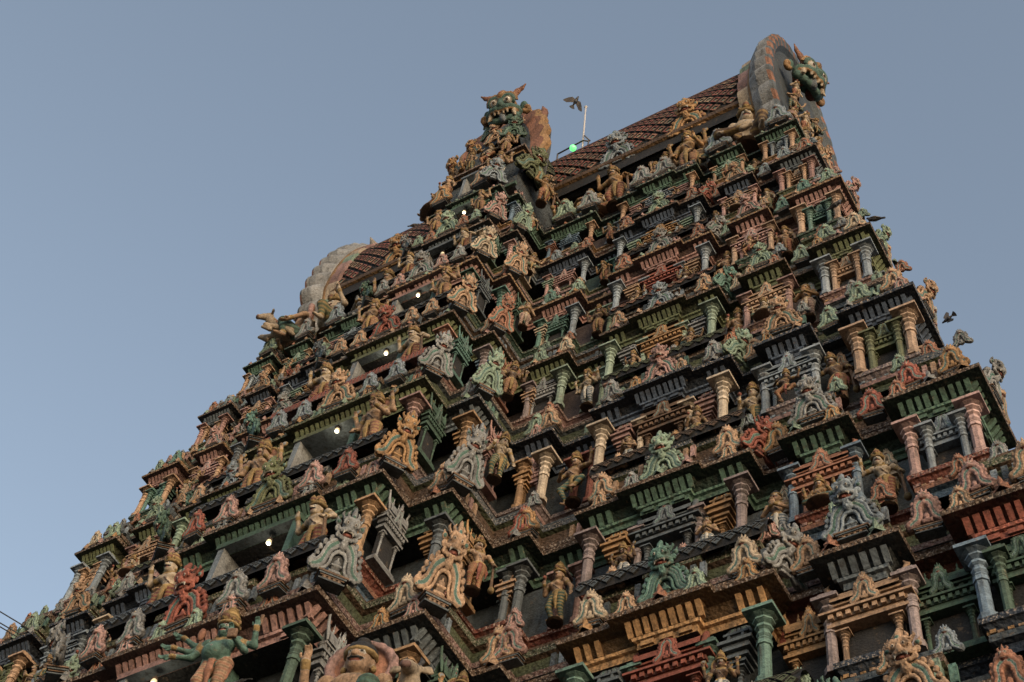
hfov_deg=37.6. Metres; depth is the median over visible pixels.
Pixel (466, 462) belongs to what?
monster gable
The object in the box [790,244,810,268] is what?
scroll gable
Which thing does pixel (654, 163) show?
statue
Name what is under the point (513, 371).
statue
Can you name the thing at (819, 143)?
statue
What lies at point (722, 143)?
scroll gable
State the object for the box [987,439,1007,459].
scroll gable
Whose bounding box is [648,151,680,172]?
statue
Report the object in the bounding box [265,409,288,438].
scroll gable
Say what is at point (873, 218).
perched pigeon
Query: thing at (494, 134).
statue
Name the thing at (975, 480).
scroll gable
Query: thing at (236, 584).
scroll gable
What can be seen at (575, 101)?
flying pigeon
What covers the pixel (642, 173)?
scroll gable
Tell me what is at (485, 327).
scroll gable
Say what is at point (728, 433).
scroll gable
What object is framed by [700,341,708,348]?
scroll gable
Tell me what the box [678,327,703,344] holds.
statue
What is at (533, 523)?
scroll gable
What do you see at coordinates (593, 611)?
scroll gable
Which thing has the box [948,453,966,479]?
scroll gable
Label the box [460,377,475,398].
scroll gable
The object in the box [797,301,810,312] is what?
scroll gable
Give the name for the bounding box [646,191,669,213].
monster gable
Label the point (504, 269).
scroll gable
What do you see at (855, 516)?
monster gable
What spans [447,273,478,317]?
monster gable
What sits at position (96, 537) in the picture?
scroll gable
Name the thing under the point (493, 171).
monster gable
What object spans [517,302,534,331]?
statue
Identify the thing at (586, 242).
scroll gable
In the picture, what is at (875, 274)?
scroll gable
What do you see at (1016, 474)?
scroll gable
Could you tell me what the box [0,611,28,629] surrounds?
cable
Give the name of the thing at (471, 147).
monster gable
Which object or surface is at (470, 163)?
statue
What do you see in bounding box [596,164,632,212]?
statue
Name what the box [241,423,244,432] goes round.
monster gable
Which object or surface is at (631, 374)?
scroll gable
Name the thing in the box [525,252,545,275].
statue
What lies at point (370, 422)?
statue
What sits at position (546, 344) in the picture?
scroll gable
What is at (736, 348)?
monster gable
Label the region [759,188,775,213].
statue
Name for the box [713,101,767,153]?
statue
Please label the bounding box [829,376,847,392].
scroll gable
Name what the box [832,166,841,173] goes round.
scroll gable
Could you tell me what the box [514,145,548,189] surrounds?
monster gable
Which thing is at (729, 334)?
scroll gable
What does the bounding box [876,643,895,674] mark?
scroll gable
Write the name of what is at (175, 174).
sky
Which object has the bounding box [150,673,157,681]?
hanging lamp
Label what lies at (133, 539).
scroll gable
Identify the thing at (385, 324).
monster gable
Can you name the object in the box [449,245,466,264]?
scroll gable
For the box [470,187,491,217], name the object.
statue
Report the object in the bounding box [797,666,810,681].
scroll gable
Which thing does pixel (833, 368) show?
statue
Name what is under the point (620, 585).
scroll gable
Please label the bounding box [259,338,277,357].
scroll gable
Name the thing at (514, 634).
scroll gable
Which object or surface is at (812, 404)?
monster gable
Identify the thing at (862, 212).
scroll gable
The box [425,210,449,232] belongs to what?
statue
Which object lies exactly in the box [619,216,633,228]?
scroll gable
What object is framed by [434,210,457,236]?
monster gable
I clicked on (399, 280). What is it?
scroll gable
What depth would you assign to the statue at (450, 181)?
50.10 m
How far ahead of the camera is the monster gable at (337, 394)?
36.02 m
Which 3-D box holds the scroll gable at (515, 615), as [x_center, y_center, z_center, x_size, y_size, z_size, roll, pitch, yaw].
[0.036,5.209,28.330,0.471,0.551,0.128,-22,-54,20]
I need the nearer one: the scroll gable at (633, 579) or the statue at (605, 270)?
the scroll gable at (633, 579)
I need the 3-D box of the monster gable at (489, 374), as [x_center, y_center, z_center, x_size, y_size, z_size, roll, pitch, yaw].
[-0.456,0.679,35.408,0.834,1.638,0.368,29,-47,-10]
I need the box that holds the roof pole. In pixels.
[582,105,586,146]
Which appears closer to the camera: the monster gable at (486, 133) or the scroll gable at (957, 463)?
the scroll gable at (957, 463)
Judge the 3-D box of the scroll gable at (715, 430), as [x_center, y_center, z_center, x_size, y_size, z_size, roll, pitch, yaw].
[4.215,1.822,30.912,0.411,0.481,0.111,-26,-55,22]
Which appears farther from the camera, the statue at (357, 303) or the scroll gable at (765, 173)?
the statue at (357, 303)
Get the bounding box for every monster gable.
[44,619,68,681]
[61,577,90,617]
[64,654,79,677]
[109,578,120,599]
[143,495,164,522]
[151,508,174,561]
[161,563,208,633]
[185,491,192,505]
[203,425,221,447]
[220,461,238,487]
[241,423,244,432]
[243,409,263,457]
[245,455,293,512]
[253,371,269,390]
[272,391,292,413]
[286,366,292,376]
[307,508,365,595]
[313,339,328,376]
[315,342,331,360]
[316,368,355,411]
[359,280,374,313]
[368,304,400,339]
[374,410,420,478]
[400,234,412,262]
[405,250,433,281]
[413,520,469,619]
[417,330,454,383]
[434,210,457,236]
[443,422,488,497]
[446,155,464,176]
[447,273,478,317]
[463,138,481,167]
[470,225,497,263]
[471,346,504,401]
[479,157,507,184]
[480,124,491,142]
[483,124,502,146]
[484,191,507,224]
[488,293,515,337]
[499,115,527,137]
[504,240,528,279]
[512,202,533,234]
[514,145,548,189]
[598,130,634,170]
[637,540,689,602]
[639,430,683,480]
[641,343,676,382]
[645,281,673,309]
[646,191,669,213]
[647,227,672,252]
[666,98,705,137]
[698,180,716,204]
[705,214,726,244]
[712,265,736,300]
[722,327,753,371]
[725,161,744,181]
[735,193,759,217]
[739,415,777,468]
[748,242,772,268]
[761,295,802,335]
[761,522,807,592]
[787,374,837,427]
[817,675,839,681]
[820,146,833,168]
[820,474,883,544]
[845,176,860,206]
[875,224,891,255]
[883,628,948,681]
[917,277,938,322]
[983,356,1006,409]
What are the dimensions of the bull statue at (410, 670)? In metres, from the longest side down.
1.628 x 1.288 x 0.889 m
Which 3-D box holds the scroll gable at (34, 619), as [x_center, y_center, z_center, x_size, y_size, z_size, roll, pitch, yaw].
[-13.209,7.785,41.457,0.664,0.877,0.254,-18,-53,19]
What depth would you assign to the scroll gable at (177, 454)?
47.88 m
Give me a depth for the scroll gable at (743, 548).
25.41 m
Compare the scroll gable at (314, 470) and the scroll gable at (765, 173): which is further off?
the scroll gable at (765, 173)
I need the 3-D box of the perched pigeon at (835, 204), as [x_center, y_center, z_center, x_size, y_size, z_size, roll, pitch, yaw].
[8.141,-3.432,38.070,0.458,0.248,0.165,-27,-65,23]
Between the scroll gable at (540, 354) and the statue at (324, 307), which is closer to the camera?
the scroll gable at (540, 354)
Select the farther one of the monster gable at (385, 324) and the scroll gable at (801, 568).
the monster gable at (385, 324)
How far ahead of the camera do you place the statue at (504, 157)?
49.44 m
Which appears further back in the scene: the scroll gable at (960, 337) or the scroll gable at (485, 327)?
the scroll gable at (485, 327)
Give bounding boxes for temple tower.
[0,34,1023,681]
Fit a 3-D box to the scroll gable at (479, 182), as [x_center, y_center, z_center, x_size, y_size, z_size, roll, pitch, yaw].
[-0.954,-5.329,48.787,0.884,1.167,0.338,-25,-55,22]
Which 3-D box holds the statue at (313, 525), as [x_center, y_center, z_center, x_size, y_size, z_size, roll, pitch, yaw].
[-3.869,3.635,29.243,1.221,2.114,0.559,-30,-61,24]
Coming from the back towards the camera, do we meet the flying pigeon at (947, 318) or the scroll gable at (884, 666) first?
the flying pigeon at (947, 318)
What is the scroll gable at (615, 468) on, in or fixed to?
attached to the temple tower
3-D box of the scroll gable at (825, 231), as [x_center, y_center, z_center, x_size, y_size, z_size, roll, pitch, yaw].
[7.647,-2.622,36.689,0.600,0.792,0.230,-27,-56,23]
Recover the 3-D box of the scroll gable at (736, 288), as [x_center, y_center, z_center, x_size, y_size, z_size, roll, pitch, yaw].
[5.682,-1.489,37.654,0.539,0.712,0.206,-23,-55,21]
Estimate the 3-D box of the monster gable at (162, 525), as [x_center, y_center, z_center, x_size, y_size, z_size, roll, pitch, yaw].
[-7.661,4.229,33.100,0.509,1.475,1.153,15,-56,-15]
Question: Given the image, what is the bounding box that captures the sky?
[0,0,1023,638]
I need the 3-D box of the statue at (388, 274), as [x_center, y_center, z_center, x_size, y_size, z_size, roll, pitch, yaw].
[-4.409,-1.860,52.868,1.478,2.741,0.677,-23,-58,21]
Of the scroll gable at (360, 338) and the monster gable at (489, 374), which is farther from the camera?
the scroll gable at (360, 338)
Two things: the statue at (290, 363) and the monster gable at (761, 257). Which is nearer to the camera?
the monster gable at (761, 257)
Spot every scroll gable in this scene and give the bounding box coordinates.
[2,623,17,642]
[19,611,39,635]
[49,613,62,632]
[78,624,106,669]
[88,530,101,546]
[99,594,110,615]
[104,521,120,539]
[114,571,134,596]
[115,607,145,649]
[129,519,143,543]
[168,450,182,464]
[175,503,185,520]
[182,509,205,545]
[189,484,205,503]
[191,448,201,466]
[212,494,239,527]
[215,568,249,611]
[231,430,240,445]
[256,551,290,598]
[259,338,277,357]
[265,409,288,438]
[291,399,312,423]
[295,318,314,341]
[296,460,325,493]
[324,303,345,327]
[329,337,347,360]
[331,446,359,481]
[349,329,367,348]
[358,372,378,395]
[374,279,389,299]
[384,358,407,387]
[386,573,418,618]
[390,273,405,289]
[401,306,419,325]
[411,235,423,250]
[421,298,439,320]
[423,230,435,242]
[427,462,449,492]
[430,185,452,210]
[433,253,448,269]
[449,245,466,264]
[455,214,468,228]
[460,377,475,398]
[469,209,481,224]
[470,166,492,190]
[479,624,514,669]
[480,314,497,333]
[493,620,527,668]
[499,260,507,276]
[504,607,524,627]
[507,223,515,232]
[507,505,537,537]
[518,507,539,538]
[523,412,545,437]
[527,491,541,507]
[530,347,548,364]
[539,406,561,433]
[541,289,557,303]
[541,401,555,415]
[542,340,550,348]
[550,250,562,260]
[552,199,576,226]
[559,336,574,354]
[566,331,575,339]
[569,279,585,293]
[572,588,608,630]
[577,190,600,214]
[579,237,592,248]
[588,472,616,503]
[599,565,625,594]
[600,379,622,403]
[608,452,627,474]
[609,310,627,328]
[614,253,632,270]
[618,364,635,381]
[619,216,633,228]
[624,576,637,583]
[625,298,639,311]
[628,457,641,465]
[629,165,652,189]
[630,248,639,258]
[633,368,642,374]
[652,156,675,177]
[684,186,698,199]
[690,223,706,238]
[693,273,713,293]
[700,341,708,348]
[702,339,724,363]
[704,128,732,155]
[711,184,721,201]
[711,424,741,458]
[711,426,722,433]
[713,269,724,276]
[720,220,732,239]
[721,542,735,552]
[723,331,737,341]
[726,534,762,579]
[729,272,743,294]
[739,413,754,428]
[743,337,760,365]
[757,162,772,180]
[757,517,780,543]
[759,197,769,204]
[762,421,788,462]
[764,104,791,128]
[774,196,789,216]
[774,242,786,251]
[777,146,790,159]
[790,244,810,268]
[790,534,820,582]
[796,137,812,150]
[797,178,811,191]
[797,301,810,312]
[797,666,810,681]
[814,224,821,236]
[817,223,835,240]
[817,305,841,336]
[818,167,836,182]
[825,499,838,518]
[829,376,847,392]
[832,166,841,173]
[837,216,845,223]
[843,212,866,231]
[844,280,855,296]
[848,281,871,303]
[856,387,887,425]
[857,195,859,210]
[858,208,870,216]
[870,478,896,500]
[871,270,882,280]
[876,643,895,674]
[879,267,908,292]
[887,244,892,265]
[890,354,906,373]
[895,259,911,271]
[897,360,925,388]
[905,488,947,542]
[921,339,940,354]
[933,624,964,653]
[934,306,939,333]
[937,344,970,375]
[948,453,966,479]
[951,329,973,346]
[958,457,996,498]
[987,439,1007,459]
[989,644,1023,681]
[1001,388,1010,423]
[1008,437,1023,482]
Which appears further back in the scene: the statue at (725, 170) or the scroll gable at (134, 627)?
the statue at (725, 170)
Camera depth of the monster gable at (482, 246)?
42.44 m
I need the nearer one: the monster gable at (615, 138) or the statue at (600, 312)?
the statue at (600, 312)
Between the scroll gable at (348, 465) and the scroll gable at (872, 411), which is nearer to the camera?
the scroll gable at (872, 411)
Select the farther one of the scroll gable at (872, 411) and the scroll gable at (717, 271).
the scroll gable at (717, 271)
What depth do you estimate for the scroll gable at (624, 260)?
42.04 m
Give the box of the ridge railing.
[556,135,590,159]
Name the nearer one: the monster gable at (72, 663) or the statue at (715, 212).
the monster gable at (72, 663)
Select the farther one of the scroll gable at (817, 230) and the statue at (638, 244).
the statue at (638, 244)
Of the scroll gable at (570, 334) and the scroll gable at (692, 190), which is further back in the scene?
the scroll gable at (692, 190)
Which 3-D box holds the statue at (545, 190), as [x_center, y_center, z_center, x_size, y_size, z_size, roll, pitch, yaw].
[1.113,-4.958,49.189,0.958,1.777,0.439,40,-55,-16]
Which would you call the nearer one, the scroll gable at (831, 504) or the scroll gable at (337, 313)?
the scroll gable at (831, 504)
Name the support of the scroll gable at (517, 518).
on the temple tower
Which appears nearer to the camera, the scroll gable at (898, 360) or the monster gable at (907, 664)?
the monster gable at (907, 664)
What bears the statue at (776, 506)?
on the temple tower
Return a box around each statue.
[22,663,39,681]
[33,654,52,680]
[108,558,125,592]
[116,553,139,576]
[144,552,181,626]
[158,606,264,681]
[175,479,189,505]
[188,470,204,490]
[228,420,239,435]
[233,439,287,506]
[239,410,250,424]
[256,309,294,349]
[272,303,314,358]
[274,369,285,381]
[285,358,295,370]
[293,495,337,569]
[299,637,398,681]
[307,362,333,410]
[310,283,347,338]
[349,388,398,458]
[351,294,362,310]
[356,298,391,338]
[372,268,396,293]
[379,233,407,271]
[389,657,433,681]
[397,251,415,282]
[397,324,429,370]
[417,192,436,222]
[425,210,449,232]
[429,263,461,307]
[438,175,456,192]
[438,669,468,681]
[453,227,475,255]
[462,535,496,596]
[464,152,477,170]
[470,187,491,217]
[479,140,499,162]
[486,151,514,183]
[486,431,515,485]
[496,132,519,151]
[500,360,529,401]
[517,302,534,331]
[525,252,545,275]
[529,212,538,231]
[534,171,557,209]
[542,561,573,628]
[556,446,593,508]
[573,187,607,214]
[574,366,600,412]
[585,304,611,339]
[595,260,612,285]
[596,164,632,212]
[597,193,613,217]
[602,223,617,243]
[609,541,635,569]
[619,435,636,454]
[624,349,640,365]
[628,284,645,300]
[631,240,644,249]
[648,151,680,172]
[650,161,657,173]
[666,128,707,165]
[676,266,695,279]
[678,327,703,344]
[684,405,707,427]
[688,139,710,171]
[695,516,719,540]
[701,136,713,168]
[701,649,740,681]
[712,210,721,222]
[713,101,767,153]
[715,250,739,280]
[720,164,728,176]
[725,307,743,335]
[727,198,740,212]
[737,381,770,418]
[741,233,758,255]
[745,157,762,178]
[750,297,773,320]
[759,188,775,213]
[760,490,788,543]
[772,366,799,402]
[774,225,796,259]
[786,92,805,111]
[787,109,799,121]
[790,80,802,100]
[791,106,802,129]
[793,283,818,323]
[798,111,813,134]
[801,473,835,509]
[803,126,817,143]
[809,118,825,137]
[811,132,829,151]
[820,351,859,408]
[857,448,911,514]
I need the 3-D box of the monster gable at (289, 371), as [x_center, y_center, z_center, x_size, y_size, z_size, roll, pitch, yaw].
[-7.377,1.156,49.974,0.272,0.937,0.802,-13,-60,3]
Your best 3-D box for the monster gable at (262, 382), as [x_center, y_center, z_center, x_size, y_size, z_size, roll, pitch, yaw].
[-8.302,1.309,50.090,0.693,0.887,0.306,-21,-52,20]
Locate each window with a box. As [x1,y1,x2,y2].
[116,648,239,681]
[205,512,306,580]
[285,410,365,469]
[345,335,408,382]
[389,276,441,316]
[423,234,460,260]
[450,196,485,223]
[457,170,477,198]
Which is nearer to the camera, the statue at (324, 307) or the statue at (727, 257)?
the statue at (727, 257)
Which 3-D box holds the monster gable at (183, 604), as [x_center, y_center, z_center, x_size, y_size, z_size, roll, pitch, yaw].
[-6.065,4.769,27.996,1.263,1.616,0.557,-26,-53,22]
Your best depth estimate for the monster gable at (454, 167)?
52.50 m
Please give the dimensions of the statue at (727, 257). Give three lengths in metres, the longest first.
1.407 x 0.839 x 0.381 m
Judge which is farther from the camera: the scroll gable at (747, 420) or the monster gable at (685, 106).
the monster gable at (685, 106)
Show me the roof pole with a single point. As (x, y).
(585, 106)
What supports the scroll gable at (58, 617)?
on the temple tower
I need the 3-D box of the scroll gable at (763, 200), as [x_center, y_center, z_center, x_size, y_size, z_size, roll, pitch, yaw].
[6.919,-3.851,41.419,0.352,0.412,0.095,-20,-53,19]
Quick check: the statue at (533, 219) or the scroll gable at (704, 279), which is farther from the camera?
the statue at (533, 219)
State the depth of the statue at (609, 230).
46.90 m
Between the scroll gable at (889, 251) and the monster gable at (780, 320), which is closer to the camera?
the monster gable at (780, 320)
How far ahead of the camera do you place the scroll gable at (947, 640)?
21.28 m
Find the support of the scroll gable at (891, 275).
on the temple tower
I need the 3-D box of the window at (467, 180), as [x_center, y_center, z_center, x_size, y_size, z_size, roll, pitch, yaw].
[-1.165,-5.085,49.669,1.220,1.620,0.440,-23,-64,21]
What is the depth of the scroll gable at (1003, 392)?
28.57 m
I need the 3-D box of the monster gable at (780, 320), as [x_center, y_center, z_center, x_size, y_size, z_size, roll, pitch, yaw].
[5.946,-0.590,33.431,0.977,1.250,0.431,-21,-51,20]
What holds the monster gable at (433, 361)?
on the temple tower
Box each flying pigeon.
[563,96,581,111]
[942,311,956,322]
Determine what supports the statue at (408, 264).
on the temple tower
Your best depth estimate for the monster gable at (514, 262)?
42.63 m
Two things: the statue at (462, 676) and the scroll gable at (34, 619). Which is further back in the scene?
the scroll gable at (34, 619)
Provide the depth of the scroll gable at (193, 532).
32.31 m
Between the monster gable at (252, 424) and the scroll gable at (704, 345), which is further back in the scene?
the monster gable at (252, 424)
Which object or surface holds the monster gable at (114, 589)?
on the temple tower
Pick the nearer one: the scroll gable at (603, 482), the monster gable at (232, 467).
the scroll gable at (603, 482)
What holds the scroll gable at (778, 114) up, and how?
on the temple tower
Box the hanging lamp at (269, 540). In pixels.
[266,535,272,544]
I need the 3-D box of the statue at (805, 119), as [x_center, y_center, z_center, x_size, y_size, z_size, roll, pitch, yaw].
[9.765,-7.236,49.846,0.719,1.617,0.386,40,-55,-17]
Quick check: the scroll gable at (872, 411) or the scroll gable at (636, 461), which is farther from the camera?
the scroll gable at (636, 461)
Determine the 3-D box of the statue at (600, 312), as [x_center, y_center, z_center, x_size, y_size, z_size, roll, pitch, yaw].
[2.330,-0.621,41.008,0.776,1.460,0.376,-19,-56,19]
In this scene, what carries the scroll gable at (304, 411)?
on the temple tower
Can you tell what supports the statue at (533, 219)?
on the temple tower
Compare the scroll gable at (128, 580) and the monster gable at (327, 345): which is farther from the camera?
the monster gable at (327, 345)
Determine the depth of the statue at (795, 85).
50.83 m
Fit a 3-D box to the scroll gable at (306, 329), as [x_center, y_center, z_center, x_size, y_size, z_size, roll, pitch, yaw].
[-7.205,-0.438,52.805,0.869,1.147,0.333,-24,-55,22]
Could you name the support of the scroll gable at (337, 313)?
on the temple tower
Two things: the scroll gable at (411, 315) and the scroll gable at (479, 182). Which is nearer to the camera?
the scroll gable at (411, 315)
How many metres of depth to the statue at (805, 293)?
35.27 m
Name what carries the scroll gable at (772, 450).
on the temple tower
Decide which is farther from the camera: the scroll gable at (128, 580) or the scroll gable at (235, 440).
the scroll gable at (235, 440)
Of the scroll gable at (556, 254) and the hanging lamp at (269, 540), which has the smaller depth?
the hanging lamp at (269, 540)
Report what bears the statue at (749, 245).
on the temple tower
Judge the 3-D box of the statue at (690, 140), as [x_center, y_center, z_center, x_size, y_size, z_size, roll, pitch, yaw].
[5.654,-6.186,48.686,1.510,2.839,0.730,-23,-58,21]
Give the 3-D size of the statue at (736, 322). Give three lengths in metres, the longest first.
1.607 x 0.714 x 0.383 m
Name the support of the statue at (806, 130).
on the temple tower
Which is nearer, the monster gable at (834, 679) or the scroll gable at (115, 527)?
the monster gable at (834, 679)
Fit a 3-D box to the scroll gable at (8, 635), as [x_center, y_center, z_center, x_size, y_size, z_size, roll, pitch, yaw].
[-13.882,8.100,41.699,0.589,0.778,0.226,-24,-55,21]
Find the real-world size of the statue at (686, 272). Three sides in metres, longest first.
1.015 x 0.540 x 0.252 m
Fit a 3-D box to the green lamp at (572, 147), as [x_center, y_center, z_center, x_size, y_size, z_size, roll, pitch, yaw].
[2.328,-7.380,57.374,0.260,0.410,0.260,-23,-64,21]
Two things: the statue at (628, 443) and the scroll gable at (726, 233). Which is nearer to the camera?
the statue at (628, 443)
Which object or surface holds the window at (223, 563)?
in the temple tower
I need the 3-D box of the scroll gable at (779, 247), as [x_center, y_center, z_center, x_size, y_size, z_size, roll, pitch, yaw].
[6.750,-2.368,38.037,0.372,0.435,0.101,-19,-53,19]
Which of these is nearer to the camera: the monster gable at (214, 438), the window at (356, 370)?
the window at (356, 370)
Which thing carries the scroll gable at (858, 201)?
on the temple tower
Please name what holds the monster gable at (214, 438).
on the temple tower
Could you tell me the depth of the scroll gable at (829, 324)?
32.99 m
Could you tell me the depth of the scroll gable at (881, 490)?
25.65 m
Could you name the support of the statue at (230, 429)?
on the temple tower
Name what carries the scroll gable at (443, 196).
on the temple tower
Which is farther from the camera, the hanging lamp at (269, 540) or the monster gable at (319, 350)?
the monster gable at (319, 350)
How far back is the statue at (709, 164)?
47.76 m
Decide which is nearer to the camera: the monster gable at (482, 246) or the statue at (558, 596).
the statue at (558, 596)
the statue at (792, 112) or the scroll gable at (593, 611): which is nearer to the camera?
the scroll gable at (593, 611)
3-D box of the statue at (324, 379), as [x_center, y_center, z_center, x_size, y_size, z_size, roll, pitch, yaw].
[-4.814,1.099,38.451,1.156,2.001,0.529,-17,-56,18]
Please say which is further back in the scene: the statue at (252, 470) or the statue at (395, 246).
the statue at (395, 246)
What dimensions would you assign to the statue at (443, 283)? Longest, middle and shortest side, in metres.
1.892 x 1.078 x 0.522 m
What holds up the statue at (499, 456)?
on the temple tower
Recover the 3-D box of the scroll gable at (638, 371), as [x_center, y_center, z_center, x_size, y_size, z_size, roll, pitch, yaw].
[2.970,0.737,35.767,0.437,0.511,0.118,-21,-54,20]
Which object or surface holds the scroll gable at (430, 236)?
on the temple tower
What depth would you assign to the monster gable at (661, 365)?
34.48 m
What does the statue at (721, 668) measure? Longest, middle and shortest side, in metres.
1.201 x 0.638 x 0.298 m
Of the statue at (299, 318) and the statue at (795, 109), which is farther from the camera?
the statue at (299, 318)
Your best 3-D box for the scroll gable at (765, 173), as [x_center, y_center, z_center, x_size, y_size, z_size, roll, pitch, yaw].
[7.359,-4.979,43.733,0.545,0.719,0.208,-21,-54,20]
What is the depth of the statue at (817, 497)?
26.64 m
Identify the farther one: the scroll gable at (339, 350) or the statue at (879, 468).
the scroll gable at (339, 350)
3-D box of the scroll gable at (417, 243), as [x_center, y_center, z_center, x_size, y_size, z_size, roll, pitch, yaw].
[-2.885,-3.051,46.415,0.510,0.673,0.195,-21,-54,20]
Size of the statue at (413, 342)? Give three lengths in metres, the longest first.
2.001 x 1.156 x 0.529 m
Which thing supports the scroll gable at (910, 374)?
on the temple tower
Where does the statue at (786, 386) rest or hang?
on the temple tower
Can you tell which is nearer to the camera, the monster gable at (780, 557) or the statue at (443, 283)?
the monster gable at (780, 557)
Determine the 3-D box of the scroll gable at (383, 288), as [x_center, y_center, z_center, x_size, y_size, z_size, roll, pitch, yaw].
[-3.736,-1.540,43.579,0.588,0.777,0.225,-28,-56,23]
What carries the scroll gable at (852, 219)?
on the temple tower
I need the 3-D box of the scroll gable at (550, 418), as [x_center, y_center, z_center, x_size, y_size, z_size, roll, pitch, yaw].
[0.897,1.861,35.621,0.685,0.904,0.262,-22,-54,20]
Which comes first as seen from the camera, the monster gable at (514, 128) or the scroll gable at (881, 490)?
the scroll gable at (881, 490)
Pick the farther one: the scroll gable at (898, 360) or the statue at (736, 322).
the statue at (736, 322)
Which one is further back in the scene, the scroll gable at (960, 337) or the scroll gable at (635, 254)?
the scroll gable at (635, 254)
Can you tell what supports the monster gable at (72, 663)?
on the temple tower
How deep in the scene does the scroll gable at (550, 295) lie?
43.03 m
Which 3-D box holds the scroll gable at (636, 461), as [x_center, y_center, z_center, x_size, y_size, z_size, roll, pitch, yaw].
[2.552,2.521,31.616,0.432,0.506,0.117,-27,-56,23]
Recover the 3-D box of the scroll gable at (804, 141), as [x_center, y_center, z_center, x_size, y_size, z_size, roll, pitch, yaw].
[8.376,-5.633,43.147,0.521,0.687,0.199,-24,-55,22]
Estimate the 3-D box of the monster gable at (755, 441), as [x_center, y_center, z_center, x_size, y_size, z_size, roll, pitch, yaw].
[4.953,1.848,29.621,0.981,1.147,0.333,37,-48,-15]
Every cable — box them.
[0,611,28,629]
[0,622,20,634]
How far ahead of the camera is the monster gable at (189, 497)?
43.75 m
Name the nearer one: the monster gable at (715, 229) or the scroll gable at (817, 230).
the scroll gable at (817, 230)
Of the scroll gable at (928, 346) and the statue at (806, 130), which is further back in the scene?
the statue at (806, 130)
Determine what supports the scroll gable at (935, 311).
on the temple tower
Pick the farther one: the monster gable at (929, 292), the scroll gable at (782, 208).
the scroll gable at (782, 208)
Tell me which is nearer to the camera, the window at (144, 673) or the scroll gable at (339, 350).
the window at (144, 673)
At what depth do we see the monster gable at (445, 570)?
26.75 m
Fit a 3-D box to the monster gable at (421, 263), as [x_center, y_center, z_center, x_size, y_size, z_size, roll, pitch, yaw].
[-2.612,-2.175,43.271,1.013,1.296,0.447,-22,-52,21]
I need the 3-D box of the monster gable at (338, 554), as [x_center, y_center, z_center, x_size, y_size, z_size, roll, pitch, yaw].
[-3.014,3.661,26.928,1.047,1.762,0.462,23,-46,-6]
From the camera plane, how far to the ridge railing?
57.57 m
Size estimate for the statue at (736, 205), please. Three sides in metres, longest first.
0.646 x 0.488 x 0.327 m
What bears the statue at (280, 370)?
on the temple tower
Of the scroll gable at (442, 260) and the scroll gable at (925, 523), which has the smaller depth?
the scroll gable at (925, 523)
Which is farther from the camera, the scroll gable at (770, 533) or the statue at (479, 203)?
the statue at (479, 203)
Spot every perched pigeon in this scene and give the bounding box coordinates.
[826,199,841,210]
[866,216,885,221]
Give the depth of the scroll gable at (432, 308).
38.98 m
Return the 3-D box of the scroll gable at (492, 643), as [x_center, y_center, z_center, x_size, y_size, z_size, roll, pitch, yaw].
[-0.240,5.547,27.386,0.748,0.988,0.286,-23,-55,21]
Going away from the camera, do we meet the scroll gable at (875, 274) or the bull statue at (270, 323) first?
the scroll gable at (875, 274)
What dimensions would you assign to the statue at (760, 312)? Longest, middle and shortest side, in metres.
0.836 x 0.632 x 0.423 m
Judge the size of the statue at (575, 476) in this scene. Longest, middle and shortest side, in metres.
1.742 x 1.039 x 0.471 m
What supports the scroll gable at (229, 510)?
on the temple tower
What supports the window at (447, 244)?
in the temple tower
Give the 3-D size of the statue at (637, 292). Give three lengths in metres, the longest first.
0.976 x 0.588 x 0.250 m
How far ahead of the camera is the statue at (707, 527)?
27.94 m
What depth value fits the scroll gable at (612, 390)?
34.78 m
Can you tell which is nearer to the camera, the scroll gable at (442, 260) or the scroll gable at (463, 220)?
the scroll gable at (442, 260)
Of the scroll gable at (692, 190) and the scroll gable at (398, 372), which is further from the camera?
the scroll gable at (692, 190)
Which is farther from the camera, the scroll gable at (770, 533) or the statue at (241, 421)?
the statue at (241, 421)
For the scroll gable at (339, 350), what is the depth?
40.03 m
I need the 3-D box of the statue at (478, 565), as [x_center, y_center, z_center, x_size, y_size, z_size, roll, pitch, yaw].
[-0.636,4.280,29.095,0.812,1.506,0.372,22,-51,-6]
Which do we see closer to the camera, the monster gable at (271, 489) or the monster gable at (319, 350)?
the monster gable at (271, 489)
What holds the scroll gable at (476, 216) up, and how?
on the temple tower
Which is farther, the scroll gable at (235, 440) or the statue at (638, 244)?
the scroll gable at (235, 440)
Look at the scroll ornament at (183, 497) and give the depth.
45.64 m
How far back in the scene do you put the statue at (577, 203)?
49.99 m
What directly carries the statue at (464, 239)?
on the temple tower
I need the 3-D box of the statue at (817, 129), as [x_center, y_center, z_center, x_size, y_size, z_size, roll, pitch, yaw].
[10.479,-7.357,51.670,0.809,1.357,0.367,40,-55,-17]
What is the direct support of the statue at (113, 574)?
on the temple tower
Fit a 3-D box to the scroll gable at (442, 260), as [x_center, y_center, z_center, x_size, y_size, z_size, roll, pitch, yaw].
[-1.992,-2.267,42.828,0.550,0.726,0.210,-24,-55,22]
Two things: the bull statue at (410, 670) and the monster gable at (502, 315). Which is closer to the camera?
the bull statue at (410, 670)
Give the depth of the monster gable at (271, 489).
31.88 m
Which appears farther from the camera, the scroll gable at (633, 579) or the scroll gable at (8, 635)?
the scroll gable at (8, 635)
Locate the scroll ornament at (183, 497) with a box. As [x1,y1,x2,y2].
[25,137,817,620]
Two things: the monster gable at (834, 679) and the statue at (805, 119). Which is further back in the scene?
the statue at (805, 119)
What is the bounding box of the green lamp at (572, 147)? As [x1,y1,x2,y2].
[570,145,575,150]
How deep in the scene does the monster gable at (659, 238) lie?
41.78 m

